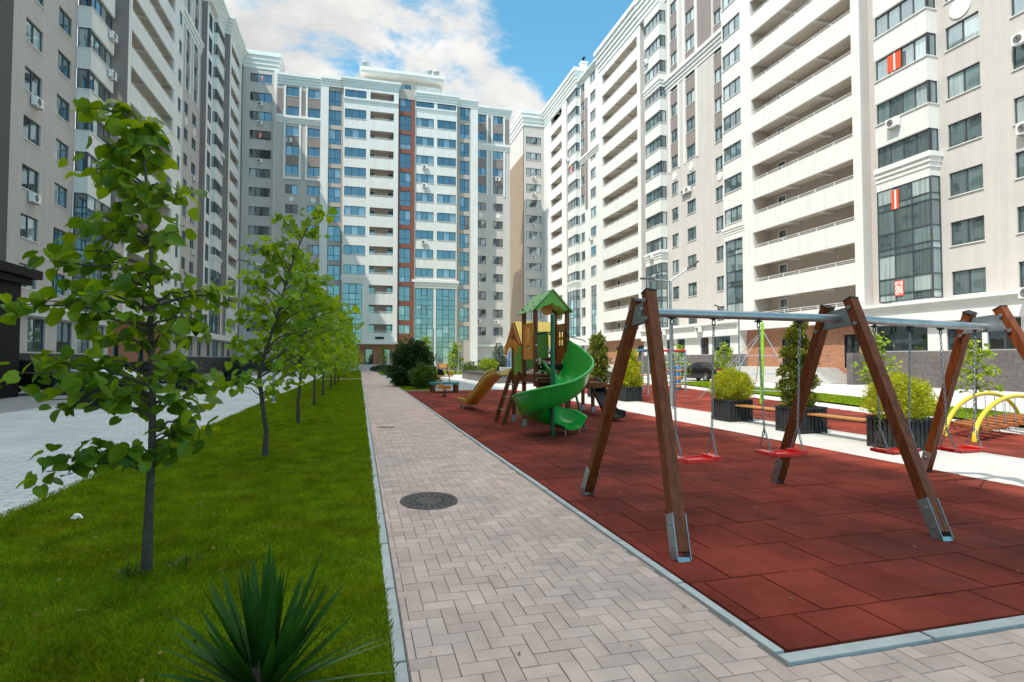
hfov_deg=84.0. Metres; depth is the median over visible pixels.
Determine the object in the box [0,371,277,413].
road
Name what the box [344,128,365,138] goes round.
window
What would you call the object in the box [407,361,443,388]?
round bush
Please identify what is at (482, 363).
yellow bush
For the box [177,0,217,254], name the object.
far window
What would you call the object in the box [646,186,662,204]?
window
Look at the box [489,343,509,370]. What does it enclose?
blue spruce
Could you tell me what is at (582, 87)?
window
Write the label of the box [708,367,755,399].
ball shrub
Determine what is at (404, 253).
window
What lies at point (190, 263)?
window
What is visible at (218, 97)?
window
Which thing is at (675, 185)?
window
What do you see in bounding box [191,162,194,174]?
window
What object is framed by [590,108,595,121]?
window
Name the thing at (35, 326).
window
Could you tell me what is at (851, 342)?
door
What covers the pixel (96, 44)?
window
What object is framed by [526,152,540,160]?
window
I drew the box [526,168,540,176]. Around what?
window
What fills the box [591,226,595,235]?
window
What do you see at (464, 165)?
window
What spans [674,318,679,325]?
window
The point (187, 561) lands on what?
weed tuft
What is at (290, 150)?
window
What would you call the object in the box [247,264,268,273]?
window
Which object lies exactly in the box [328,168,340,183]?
window
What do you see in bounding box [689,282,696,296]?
window
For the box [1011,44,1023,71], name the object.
window
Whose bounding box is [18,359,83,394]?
parked car
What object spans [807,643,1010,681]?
apron bed
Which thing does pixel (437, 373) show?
back grass
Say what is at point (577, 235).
window
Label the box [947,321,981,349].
window
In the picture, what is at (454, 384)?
bench
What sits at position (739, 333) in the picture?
street lamp
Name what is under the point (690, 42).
window
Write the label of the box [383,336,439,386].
dark conifer bush
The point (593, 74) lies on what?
window
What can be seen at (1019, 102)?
window
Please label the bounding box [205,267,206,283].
window
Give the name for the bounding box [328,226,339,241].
window
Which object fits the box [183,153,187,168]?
window
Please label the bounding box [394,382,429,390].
bush grass
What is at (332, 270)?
window
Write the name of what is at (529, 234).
window
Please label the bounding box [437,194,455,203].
window
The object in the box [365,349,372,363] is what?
door
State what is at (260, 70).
apartment building
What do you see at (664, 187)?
window
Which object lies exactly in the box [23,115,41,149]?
window
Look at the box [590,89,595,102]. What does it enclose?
window
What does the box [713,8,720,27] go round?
window
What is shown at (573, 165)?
window
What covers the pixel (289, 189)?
window
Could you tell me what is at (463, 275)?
window
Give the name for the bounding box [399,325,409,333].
window
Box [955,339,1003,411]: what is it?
tree
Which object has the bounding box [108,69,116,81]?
air conditioner
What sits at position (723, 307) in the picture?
window
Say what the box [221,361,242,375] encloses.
dark ball shrub
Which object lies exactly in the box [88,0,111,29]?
window
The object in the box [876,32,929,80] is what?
window
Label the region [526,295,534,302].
window
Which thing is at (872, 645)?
kerb
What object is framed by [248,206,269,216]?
window
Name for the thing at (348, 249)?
window
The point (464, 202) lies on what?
window
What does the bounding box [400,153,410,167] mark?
window
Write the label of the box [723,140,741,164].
window
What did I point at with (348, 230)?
window
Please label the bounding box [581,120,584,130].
window
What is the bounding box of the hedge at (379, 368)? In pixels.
[370,364,391,371]
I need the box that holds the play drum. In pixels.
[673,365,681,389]
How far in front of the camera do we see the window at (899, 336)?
36.49 m
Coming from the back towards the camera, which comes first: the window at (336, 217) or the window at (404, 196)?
the window at (404, 196)
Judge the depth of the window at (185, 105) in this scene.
65.28 m
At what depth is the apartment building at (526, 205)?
106.95 m
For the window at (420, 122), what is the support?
in the apartment building at (357, 153)
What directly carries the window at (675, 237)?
in the apartment building at (758, 127)
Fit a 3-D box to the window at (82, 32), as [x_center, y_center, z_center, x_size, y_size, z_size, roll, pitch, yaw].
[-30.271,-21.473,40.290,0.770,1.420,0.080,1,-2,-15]
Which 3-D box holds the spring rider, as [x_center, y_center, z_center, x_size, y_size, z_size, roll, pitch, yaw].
[-2.964,2.156,25.029,0.657,0.579,0.300,1,-2,-15]
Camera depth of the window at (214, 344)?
75.25 m
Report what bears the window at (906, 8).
in the apartment building at (758, 127)
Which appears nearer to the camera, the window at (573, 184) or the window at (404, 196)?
the window at (404, 196)
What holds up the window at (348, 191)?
in the apartment building at (357, 153)
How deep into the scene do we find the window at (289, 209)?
86.57 m
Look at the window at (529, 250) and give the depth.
106.40 m
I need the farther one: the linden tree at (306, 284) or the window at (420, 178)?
the window at (420, 178)
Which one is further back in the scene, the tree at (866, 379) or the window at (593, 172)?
the window at (593, 172)
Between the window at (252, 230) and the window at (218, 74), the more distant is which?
the window at (252, 230)
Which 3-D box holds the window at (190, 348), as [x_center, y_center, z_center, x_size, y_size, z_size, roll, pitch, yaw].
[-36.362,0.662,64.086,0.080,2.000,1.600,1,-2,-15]
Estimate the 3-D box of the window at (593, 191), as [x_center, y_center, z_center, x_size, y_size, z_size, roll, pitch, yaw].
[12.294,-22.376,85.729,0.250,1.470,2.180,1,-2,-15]
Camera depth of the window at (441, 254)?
91.50 m
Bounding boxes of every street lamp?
[237,259,297,402]
[452,341,463,374]
[640,260,698,407]
[714,305,765,369]
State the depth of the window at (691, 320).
60.61 m
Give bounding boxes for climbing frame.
[637,348,686,394]
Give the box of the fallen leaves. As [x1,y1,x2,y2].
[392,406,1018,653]
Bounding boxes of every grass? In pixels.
[284,378,362,392]
[318,370,361,378]
[376,371,460,374]
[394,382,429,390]
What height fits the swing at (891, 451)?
1.473 m
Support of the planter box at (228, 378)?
on the pavement
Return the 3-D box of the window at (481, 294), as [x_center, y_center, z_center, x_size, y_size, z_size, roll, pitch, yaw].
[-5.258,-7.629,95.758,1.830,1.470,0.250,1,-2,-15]
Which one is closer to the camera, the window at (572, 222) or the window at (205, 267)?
the window at (205, 267)
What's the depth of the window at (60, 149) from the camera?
38.17 m
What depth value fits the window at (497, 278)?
96.66 m
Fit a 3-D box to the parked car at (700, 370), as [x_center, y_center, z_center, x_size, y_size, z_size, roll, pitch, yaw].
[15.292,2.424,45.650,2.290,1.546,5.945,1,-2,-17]
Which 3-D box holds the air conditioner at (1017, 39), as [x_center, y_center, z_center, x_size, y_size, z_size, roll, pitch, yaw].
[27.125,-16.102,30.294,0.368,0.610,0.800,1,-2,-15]
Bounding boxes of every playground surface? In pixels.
[405,390,1023,652]
[580,384,1023,458]
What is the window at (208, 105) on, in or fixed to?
in the apartment building at (176, 66)
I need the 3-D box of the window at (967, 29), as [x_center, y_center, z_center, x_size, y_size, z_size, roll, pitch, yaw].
[26.544,-18.214,33.535,0.250,1.470,2.000,1,-2,-15]
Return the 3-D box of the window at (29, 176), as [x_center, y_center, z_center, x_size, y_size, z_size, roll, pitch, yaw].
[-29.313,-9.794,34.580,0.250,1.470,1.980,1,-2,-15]
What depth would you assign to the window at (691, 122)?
61.09 m
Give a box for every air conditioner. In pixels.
[28,192,40,204]
[31,95,43,110]
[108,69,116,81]
[109,30,117,43]
[642,59,647,66]
[680,188,685,195]
[685,186,690,193]
[695,326,701,332]
[885,116,899,129]
[1011,30,1023,47]
[1016,122,1023,136]
[1018,287,1023,299]
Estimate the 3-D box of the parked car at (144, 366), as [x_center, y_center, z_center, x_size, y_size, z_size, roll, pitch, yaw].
[-26.049,2.231,41.111,4.635,1.596,2.190,0,-2,2]
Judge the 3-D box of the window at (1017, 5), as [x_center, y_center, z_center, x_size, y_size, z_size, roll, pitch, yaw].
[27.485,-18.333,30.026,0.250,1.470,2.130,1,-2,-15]
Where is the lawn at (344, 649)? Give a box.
[0,394,393,681]
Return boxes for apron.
[790,628,1023,681]
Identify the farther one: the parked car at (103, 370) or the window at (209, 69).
the window at (209, 69)
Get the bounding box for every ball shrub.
[172,364,196,377]
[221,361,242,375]
[622,359,643,387]
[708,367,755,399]
[859,370,939,422]
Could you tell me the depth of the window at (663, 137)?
65.84 m
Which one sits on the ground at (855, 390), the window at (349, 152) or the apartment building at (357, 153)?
the apartment building at (357, 153)
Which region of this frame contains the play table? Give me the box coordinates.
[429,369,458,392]
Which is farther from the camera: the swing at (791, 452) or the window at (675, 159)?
the window at (675, 159)
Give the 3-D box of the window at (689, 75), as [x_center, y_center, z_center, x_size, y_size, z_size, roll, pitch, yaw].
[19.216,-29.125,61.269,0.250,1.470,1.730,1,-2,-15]
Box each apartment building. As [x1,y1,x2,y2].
[0,0,246,373]
[233,49,284,370]
[272,61,512,370]
[510,109,543,366]
[541,57,604,364]
[593,0,1023,391]
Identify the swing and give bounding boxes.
[668,317,720,463]
[754,320,807,457]
[870,325,920,454]
[936,328,985,453]
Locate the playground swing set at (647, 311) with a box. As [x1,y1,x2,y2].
[580,288,1023,561]
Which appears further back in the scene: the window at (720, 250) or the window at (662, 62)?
the window at (662, 62)
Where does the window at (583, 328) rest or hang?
in the apartment building at (570, 112)
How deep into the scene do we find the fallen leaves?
4.26 m
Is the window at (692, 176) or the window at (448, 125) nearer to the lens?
the window at (692, 176)
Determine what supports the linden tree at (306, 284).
on the lawn at (344, 649)
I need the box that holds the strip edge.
[635,401,1023,459]
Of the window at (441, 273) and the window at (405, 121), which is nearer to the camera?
the window at (405, 121)
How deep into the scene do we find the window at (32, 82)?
34.76 m
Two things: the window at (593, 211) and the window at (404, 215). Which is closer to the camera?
the window at (593, 211)
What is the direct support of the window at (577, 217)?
in the apartment building at (570, 112)
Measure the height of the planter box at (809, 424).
0.570 m
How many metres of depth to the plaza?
53.63 m
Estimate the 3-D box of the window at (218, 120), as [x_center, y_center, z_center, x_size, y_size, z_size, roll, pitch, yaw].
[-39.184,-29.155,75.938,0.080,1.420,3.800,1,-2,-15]
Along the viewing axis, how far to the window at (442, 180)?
91.92 m
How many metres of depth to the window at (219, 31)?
76.30 m
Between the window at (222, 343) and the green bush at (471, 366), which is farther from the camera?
the window at (222, 343)
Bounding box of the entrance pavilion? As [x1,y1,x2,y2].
[0,260,42,398]
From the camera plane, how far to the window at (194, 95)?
68.76 m
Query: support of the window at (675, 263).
in the apartment building at (758, 127)
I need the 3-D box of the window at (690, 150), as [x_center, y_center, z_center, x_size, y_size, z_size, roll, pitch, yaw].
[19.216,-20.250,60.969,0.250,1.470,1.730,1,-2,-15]
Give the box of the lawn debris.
[0,410,348,681]
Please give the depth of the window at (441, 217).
91.72 m
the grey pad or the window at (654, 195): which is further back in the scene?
the window at (654, 195)
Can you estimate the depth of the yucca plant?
2.63 m
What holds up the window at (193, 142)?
in the apartment building at (176, 66)
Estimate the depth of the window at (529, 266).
106.30 m
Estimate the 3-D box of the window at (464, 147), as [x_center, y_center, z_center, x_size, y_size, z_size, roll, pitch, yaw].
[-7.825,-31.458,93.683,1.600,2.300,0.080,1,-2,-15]
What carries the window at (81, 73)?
in the apartment building at (176, 66)
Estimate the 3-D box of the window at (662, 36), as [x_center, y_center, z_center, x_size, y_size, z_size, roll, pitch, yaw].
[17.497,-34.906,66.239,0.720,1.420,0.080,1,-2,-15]
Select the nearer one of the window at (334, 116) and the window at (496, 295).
the window at (334, 116)
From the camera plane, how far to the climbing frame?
28.74 m
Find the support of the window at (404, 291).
in the apartment building at (357, 153)
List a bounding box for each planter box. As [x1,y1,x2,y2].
[75,388,119,407]
[169,379,195,389]
[224,375,240,384]
[587,384,608,396]
[618,386,641,401]
[711,398,752,421]
[775,405,827,433]
[866,415,932,449]
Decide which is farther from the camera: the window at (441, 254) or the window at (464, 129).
the window at (464, 129)
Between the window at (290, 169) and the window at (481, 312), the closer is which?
the window at (290, 169)
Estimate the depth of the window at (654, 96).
67.61 m
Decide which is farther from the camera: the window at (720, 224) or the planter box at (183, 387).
the window at (720, 224)
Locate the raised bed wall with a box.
[462,370,639,383]
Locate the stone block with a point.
(502, 368)
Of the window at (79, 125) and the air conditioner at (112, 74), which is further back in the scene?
the air conditioner at (112, 74)
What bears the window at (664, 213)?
in the apartment building at (758, 127)
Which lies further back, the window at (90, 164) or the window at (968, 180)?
the window at (90, 164)
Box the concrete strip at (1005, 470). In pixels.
[465,380,1023,486]
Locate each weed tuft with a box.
[114,559,150,578]
[164,550,204,568]
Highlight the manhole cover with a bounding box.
[400,492,457,509]
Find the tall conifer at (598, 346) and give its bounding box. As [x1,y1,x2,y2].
[586,330,612,383]
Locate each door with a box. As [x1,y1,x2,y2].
[138,340,141,360]
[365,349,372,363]
[383,349,390,363]
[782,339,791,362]
[844,334,859,367]
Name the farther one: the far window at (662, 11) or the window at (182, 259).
the far window at (662, 11)
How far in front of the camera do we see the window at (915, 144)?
36.32 m
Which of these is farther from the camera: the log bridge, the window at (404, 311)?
the window at (404, 311)
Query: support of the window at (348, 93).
in the apartment building at (357, 153)
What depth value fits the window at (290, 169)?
86.80 m
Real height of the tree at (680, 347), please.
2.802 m
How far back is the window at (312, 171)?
87.59 m
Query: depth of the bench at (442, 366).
66.36 m
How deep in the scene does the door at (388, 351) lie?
88.64 m
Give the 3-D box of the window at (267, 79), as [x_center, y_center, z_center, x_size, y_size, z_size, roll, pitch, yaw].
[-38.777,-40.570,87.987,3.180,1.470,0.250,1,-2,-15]
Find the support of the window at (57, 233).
in the apartment building at (176, 66)
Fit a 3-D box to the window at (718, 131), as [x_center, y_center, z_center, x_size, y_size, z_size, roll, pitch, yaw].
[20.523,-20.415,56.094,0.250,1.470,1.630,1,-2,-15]
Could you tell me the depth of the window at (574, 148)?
92.92 m
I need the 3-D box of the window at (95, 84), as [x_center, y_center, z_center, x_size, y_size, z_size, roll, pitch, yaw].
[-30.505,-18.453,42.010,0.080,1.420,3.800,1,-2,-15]
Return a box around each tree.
[0,97,259,573]
[212,204,365,456]
[240,253,347,422]
[272,285,353,404]
[293,295,359,394]
[299,301,360,388]
[329,326,364,381]
[330,306,362,383]
[341,333,359,376]
[342,333,361,374]
[377,346,387,361]
[392,334,411,350]
[419,334,431,358]
[444,341,463,372]
[612,348,643,386]
[666,344,690,376]
[711,342,736,376]
[851,330,902,382]
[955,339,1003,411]
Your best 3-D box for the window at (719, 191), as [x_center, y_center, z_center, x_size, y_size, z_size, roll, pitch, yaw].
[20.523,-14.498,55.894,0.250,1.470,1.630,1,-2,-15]
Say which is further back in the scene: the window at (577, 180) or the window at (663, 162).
the window at (577, 180)
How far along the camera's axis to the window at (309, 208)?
87.29 m
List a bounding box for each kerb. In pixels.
[0,373,1023,681]
[467,380,511,388]
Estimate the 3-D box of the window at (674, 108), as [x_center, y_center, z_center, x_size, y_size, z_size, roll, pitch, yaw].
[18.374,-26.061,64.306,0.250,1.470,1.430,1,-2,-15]
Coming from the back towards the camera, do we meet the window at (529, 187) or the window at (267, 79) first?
the window at (529, 187)
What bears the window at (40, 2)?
in the apartment building at (176, 66)
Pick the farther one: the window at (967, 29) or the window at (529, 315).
the window at (529, 315)
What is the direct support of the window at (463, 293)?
in the apartment building at (357, 153)
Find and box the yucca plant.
[148,542,401,681]
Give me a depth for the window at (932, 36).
34.96 m
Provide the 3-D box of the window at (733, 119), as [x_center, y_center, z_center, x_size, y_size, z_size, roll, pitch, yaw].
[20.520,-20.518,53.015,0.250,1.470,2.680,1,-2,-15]
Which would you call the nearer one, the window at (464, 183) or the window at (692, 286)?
the window at (692, 286)
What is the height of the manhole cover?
0.014 m
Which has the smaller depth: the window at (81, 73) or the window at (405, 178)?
the window at (81, 73)
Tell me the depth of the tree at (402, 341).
37.91 m
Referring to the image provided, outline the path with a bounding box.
[361,371,809,681]
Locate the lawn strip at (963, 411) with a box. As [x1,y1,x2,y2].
[681,381,1022,418]
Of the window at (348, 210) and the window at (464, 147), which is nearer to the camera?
the window at (348, 210)
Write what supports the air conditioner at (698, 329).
attached to the apartment building at (758, 127)
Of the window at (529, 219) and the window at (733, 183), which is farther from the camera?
the window at (529, 219)
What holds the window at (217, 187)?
in the apartment building at (176, 66)
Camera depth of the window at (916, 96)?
36.42 m
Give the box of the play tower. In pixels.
[457,289,625,435]
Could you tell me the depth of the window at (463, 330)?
92.67 m
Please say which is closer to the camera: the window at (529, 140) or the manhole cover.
the manhole cover
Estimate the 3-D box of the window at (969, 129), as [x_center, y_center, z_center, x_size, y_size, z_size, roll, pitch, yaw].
[26.544,-12.298,33.335,0.250,1.470,2.000,1,-2,-15]
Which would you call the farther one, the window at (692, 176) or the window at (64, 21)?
the window at (692, 176)
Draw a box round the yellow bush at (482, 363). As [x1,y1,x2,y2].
[478,357,499,370]
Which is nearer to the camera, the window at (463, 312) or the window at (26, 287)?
the window at (26, 287)
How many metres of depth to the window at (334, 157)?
88.21 m
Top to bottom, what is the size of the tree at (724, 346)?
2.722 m
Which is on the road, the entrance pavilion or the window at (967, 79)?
the entrance pavilion
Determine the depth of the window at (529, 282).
106.22 m
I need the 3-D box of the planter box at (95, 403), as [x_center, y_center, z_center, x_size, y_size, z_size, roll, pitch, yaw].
[-14.253,1.950,19.523,1.080,0.620,1.140,1,-2,-15]
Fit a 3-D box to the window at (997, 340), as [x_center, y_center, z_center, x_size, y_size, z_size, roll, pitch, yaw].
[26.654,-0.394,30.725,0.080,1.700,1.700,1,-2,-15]
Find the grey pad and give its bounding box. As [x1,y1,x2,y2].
[435,380,503,389]
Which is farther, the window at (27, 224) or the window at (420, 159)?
the window at (420, 159)
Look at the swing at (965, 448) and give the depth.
6.75 m
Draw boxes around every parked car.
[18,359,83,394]
[68,358,136,388]
[124,361,172,382]
[681,362,732,380]
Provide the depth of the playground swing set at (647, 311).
6.02 m
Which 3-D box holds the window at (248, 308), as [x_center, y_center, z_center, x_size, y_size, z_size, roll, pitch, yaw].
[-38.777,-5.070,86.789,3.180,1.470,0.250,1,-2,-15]
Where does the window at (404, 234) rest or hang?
in the apartment building at (357, 153)
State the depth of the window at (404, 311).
89.29 m
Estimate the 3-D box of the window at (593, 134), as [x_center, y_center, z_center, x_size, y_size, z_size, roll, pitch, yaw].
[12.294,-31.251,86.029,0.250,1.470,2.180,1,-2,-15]
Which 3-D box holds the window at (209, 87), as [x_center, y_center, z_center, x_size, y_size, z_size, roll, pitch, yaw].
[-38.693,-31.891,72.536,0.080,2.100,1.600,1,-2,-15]
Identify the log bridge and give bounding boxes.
[943,391,1023,441]
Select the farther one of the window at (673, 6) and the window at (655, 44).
the window at (655, 44)
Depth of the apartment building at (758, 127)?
43.81 m
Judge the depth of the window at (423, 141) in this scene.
91.23 m
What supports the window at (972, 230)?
in the apartment building at (758, 127)
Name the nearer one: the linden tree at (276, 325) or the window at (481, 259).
the linden tree at (276, 325)
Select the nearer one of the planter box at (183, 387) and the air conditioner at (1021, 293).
the air conditioner at (1021, 293)
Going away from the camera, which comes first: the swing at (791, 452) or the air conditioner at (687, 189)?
the swing at (791, 452)
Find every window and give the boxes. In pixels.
[19,263,37,290]
[20,213,38,243]
[21,164,37,192]
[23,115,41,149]
[24,66,39,97]
[25,18,44,56]
[27,318,42,351]
[35,0,45,10]
[52,274,66,296]
[53,227,64,244]
[54,183,68,210]
[55,139,69,167]
[56,95,70,125]
[56,322,70,351]
[57,50,71,83]
[59,7,73,41]
[74,151,87,170]
[76,113,88,129]
[77,68,89,88]
[77,339,88,352]
[78,27,90,47]
[79,0,91,6]
[84,152,104,171]
[85,120,109,143]
[86,69,110,103]
[87,28,111,68]
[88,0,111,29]
[96,327,102,335]
[112,345,116,355]
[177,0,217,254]
[181,257,185,270]
[182,206,186,219]
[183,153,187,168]
[184,101,187,116]
[184,128,187,142]
[188,343,191,355]
[189,261,192,274]
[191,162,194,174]
[192,113,196,129]
[192,138,195,152]
[193,91,196,104]
[197,341,199,355]
[205,221,207,237]
[205,244,207,260]
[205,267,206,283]
[206,175,208,191]
[206,197,208,213]
[207,128,209,145]
[207,151,208,167]
[208,60,210,76]
[208,82,210,98]
[208,105,209,122]
[209,14,211,31]
[209,36,210,53]
[212,247,219,257]
[212,341,216,355]
[213,180,220,194]
[213,201,220,216]
[214,134,221,151]
[214,156,220,172]
[214,225,219,238]
[215,68,222,86]
[215,89,222,106]
[215,112,221,128]
[216,22,223,43]
[216,44,222,63]
[221,342,223,356]
[246,322,263,331]
[247,225,269,235]
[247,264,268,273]
[247,284,268,292]
[247,303,268,310]
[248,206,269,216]
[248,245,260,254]
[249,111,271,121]
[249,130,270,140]
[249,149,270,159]
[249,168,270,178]
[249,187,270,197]
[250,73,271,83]
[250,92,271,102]
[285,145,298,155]
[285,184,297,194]
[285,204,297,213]
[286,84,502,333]
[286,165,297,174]
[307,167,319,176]
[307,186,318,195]
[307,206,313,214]
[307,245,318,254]
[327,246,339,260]
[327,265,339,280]
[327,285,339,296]
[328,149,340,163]
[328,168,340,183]
[328,187,340,202]
[328,207,339,221]
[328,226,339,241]
[329,91,341,106]
[329,110,340,125]
[329,129,340,144]
[343,225,365,235]
[343,245,364,254]
[343,264,364,274]
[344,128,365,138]
[344,147,365,157]
[344,167,365,177]
[344,186,365,196]
[344,206,365,215]
[345,89,366,98]
[345,108,366,119]
[399,191,410,205]
[399,210,410,224]
[399,229,409,243]
[399,248,409,262]
[399,267,409,281]
[399,286,409,300]
[399,305,409,320]
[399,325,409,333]
[400,99,410,111]
[400,115,410,130]
[400,134,410,149]
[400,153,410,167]
[400,172,410,186]
[415,230,432,239]
[415,249,432,258]
[415,268,433,277]
[416,101,433,107]
[416,118,433,127]
[416,136,433,146]
[416,155,433,164]
[416,174,433,183]
[416,192,433,202]
[416,211,432,220]
[437,104,455,110]
[437,120,455,130]
[437,138,455,148]
[437,157,455,166]
[437,175,455,185]
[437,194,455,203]
[437,213,455,222]
[437,231,455,240]
[437,250,455,259]
[437,269,455,278]
[459,252,468,265]
[459,271,468,284]
[459,289,468,302]
[459,308,468,321]
[459,326,468,339]
[460,108,468,120]
[460,124,468,138]
[460,143,468,156]
[460,161,468,174]
[460,179,468,192]
[460,197,468,211]
[460,216,468,229]
[460,234,468,247]
[478,256,485,263]
[478,273,485,281]
[478,291,485,299]
[478,309,485,317]
[478,327,485,335]
[493,274,502,282]
[493,292,502,300]
[493,310,502,317]
[493,327,502,335]
[526,137,540,145]
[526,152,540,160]
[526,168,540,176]
[526,184,541,192]
[526,199,540,207]
[526,215,540,223]
[526,231,540,239]
[526,247,541,255]
[526,263,540,270]
[526,279,540,286]
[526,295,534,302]
[526,311,540,318]
[568,88,576,103]
[568,106,576,121]
[568,124,576,139]
[568,143,576,156]
[568,162,575,173]
[569,180,575,191]
[569,198,575,209]
[569,217,575,227]
[569,235,575,245]
[569,253,577,263]
[569,271,577,281]
[576,179,579,187]
[576,197,579,205]
[576,216,579,224]
[576,234,579,242]
[580,84,584,95]
[580,101,584,113]
[580,138,584,150]
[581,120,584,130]
[582,326,585,335]
[589,70,594,84]
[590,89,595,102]
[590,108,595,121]
[590,167,595,179]
[590,206,595,218]
[590,265,596,276]
[591,128,595,140]
[591,186,595,198]
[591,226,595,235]
[591,246,595,256]
[645,10,660,35]
[645,35,660,58]
[646,62,661,82]
[646,87,661,107]
[646,110,661,131]
[646,135,661,155]
[646,161,661,180]
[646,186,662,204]
[647,211,662,228]
[647,237,662,253]
[659,10,664,21]
[659,35,664,46]
[659,60,664,71]
[660,87,665,96]
[660,110,665,121]
[660,135,665,146]
[660,161,665,172]
[661,186,666,197]
[661,211,666,223]
[661,237,666,248]
[669,0,675,17]
[670,51,676,67]
[671,25,676,40]
[671,103,676,118]
[671,128,677,144]
[671,154,677,170]
[672,181,677,195]
[672,207,677,221]
[672,233,678,247]
[673,260,678,273]
[673,286,678,299]
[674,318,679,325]
[678,339,684,354]
[684,7,693,27]
[685,34,693,53]
[685,70,693,80]
[685,88,694,107]
[686,116,694,133]
[686,198,695,215]
[687,143,694,160]
[687,226,695,242]
[688,171,695,185]
[688,254,696,269]
[688,318,696,324]
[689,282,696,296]
[701,337,708,353]
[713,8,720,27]
[713,66,721,85]
[714,96,721,114]
[714,155,722,173]
[714,336,729,353]
[715,126,721,143]
[715,185,722,202]
[715,216,723,232]
[716,245,723,261]
[716,276,723,291]
[716,306,724,321]
[721,0,733,11]
[721,13,739,42]
[721,44,739,72]
[722,76,740,102]
[722,108,740,133]
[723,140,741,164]
[723,172,741,195]
[725,204,741,225]
[875,0,928,37]
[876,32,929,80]
[877,80,930,124]
[877,326,927,350]
[878,128,932,168]
[925,0,934,7]
[925,32,935,55]
[927,80,937,102]
[928,128,938,150]
[944,11,979,52]
[945,62,980,100]
[947,113,982,149]
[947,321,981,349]
[948,164,983,197]
[949,215,984,246]
[951,267,986,296]
[988,317,1020,349]
[1009,0,1023,18]
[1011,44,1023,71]
[1012,96,1023,125]
[1014,151,1023,179]
[1016,206,1023,234]
[1017,261,1023,288]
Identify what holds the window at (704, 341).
in the apartment building at (758, 127)
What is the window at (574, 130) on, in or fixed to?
in the apartment building at (570, 112)
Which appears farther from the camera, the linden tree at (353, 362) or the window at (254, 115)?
the window at (254, 115)
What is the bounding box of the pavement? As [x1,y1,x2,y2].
[0,371,321,511]
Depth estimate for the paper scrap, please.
5.68 m
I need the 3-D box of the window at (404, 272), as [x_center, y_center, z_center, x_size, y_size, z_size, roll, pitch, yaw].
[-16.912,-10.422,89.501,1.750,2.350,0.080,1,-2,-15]
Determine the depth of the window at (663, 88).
66.05 m
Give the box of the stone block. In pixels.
[499,367,511,370]
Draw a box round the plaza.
[384,375,669,379]
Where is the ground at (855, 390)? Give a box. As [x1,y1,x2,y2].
[342,365,1023,681]
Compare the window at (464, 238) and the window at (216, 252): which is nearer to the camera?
the window at (216, 252)
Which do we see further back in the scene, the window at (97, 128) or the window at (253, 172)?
the window at (253, 172)
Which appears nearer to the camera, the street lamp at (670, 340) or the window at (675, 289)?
the street lamp at (670, 340)
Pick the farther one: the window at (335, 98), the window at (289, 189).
the window at (335, 98)
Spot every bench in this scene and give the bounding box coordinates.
[437,364,447,373]
[735,405,774,411]
[807,413,865,422]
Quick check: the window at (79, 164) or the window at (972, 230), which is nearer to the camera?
the window at (972, 230)
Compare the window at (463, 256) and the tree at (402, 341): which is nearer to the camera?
the tree at (402, 341)
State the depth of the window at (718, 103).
56.53 m
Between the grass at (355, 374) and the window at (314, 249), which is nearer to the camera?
the grass at (355, 374)
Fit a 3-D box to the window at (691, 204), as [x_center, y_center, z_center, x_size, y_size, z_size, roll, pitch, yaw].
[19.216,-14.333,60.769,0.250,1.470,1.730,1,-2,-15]
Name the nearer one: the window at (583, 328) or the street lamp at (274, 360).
the street lamp at (274, 360)
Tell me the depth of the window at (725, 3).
54.13 m
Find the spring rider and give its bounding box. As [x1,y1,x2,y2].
[437,383,451,396]
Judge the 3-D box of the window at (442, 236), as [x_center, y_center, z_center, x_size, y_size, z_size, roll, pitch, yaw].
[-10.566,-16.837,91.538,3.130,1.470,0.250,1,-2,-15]
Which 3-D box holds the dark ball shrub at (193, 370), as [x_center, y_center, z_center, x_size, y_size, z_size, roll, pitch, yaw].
[-17.235,1.733,29.877,1.296,1.256,1.263,1,-2,-15]
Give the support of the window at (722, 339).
in the apartment building at (758, 127)
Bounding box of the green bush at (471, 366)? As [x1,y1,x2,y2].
[462,360,478,370]
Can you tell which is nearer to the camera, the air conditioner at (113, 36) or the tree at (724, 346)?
the tree at (724, 346)
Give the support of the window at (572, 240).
in the apartment building at (570, 112)
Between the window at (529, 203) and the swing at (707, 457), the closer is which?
the swing at (707, 457)
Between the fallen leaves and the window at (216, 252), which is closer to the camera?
the fallen leaves
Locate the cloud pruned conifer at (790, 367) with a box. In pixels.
[774,321,822,406]
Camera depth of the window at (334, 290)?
87.53 m
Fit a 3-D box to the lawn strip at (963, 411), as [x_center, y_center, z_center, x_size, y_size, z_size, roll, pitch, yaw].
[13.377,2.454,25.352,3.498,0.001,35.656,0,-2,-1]
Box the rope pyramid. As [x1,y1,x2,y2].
[699,322,787,403]
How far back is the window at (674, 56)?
64.64 m
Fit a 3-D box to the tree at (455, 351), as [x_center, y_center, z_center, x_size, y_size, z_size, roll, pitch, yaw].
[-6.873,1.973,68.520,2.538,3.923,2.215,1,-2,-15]
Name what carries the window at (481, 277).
in the apartment building at (357, 153)
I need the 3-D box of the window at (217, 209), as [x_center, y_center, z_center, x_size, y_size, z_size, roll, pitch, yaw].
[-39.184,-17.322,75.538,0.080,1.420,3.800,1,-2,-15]
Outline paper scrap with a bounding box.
[70,513,82,518]

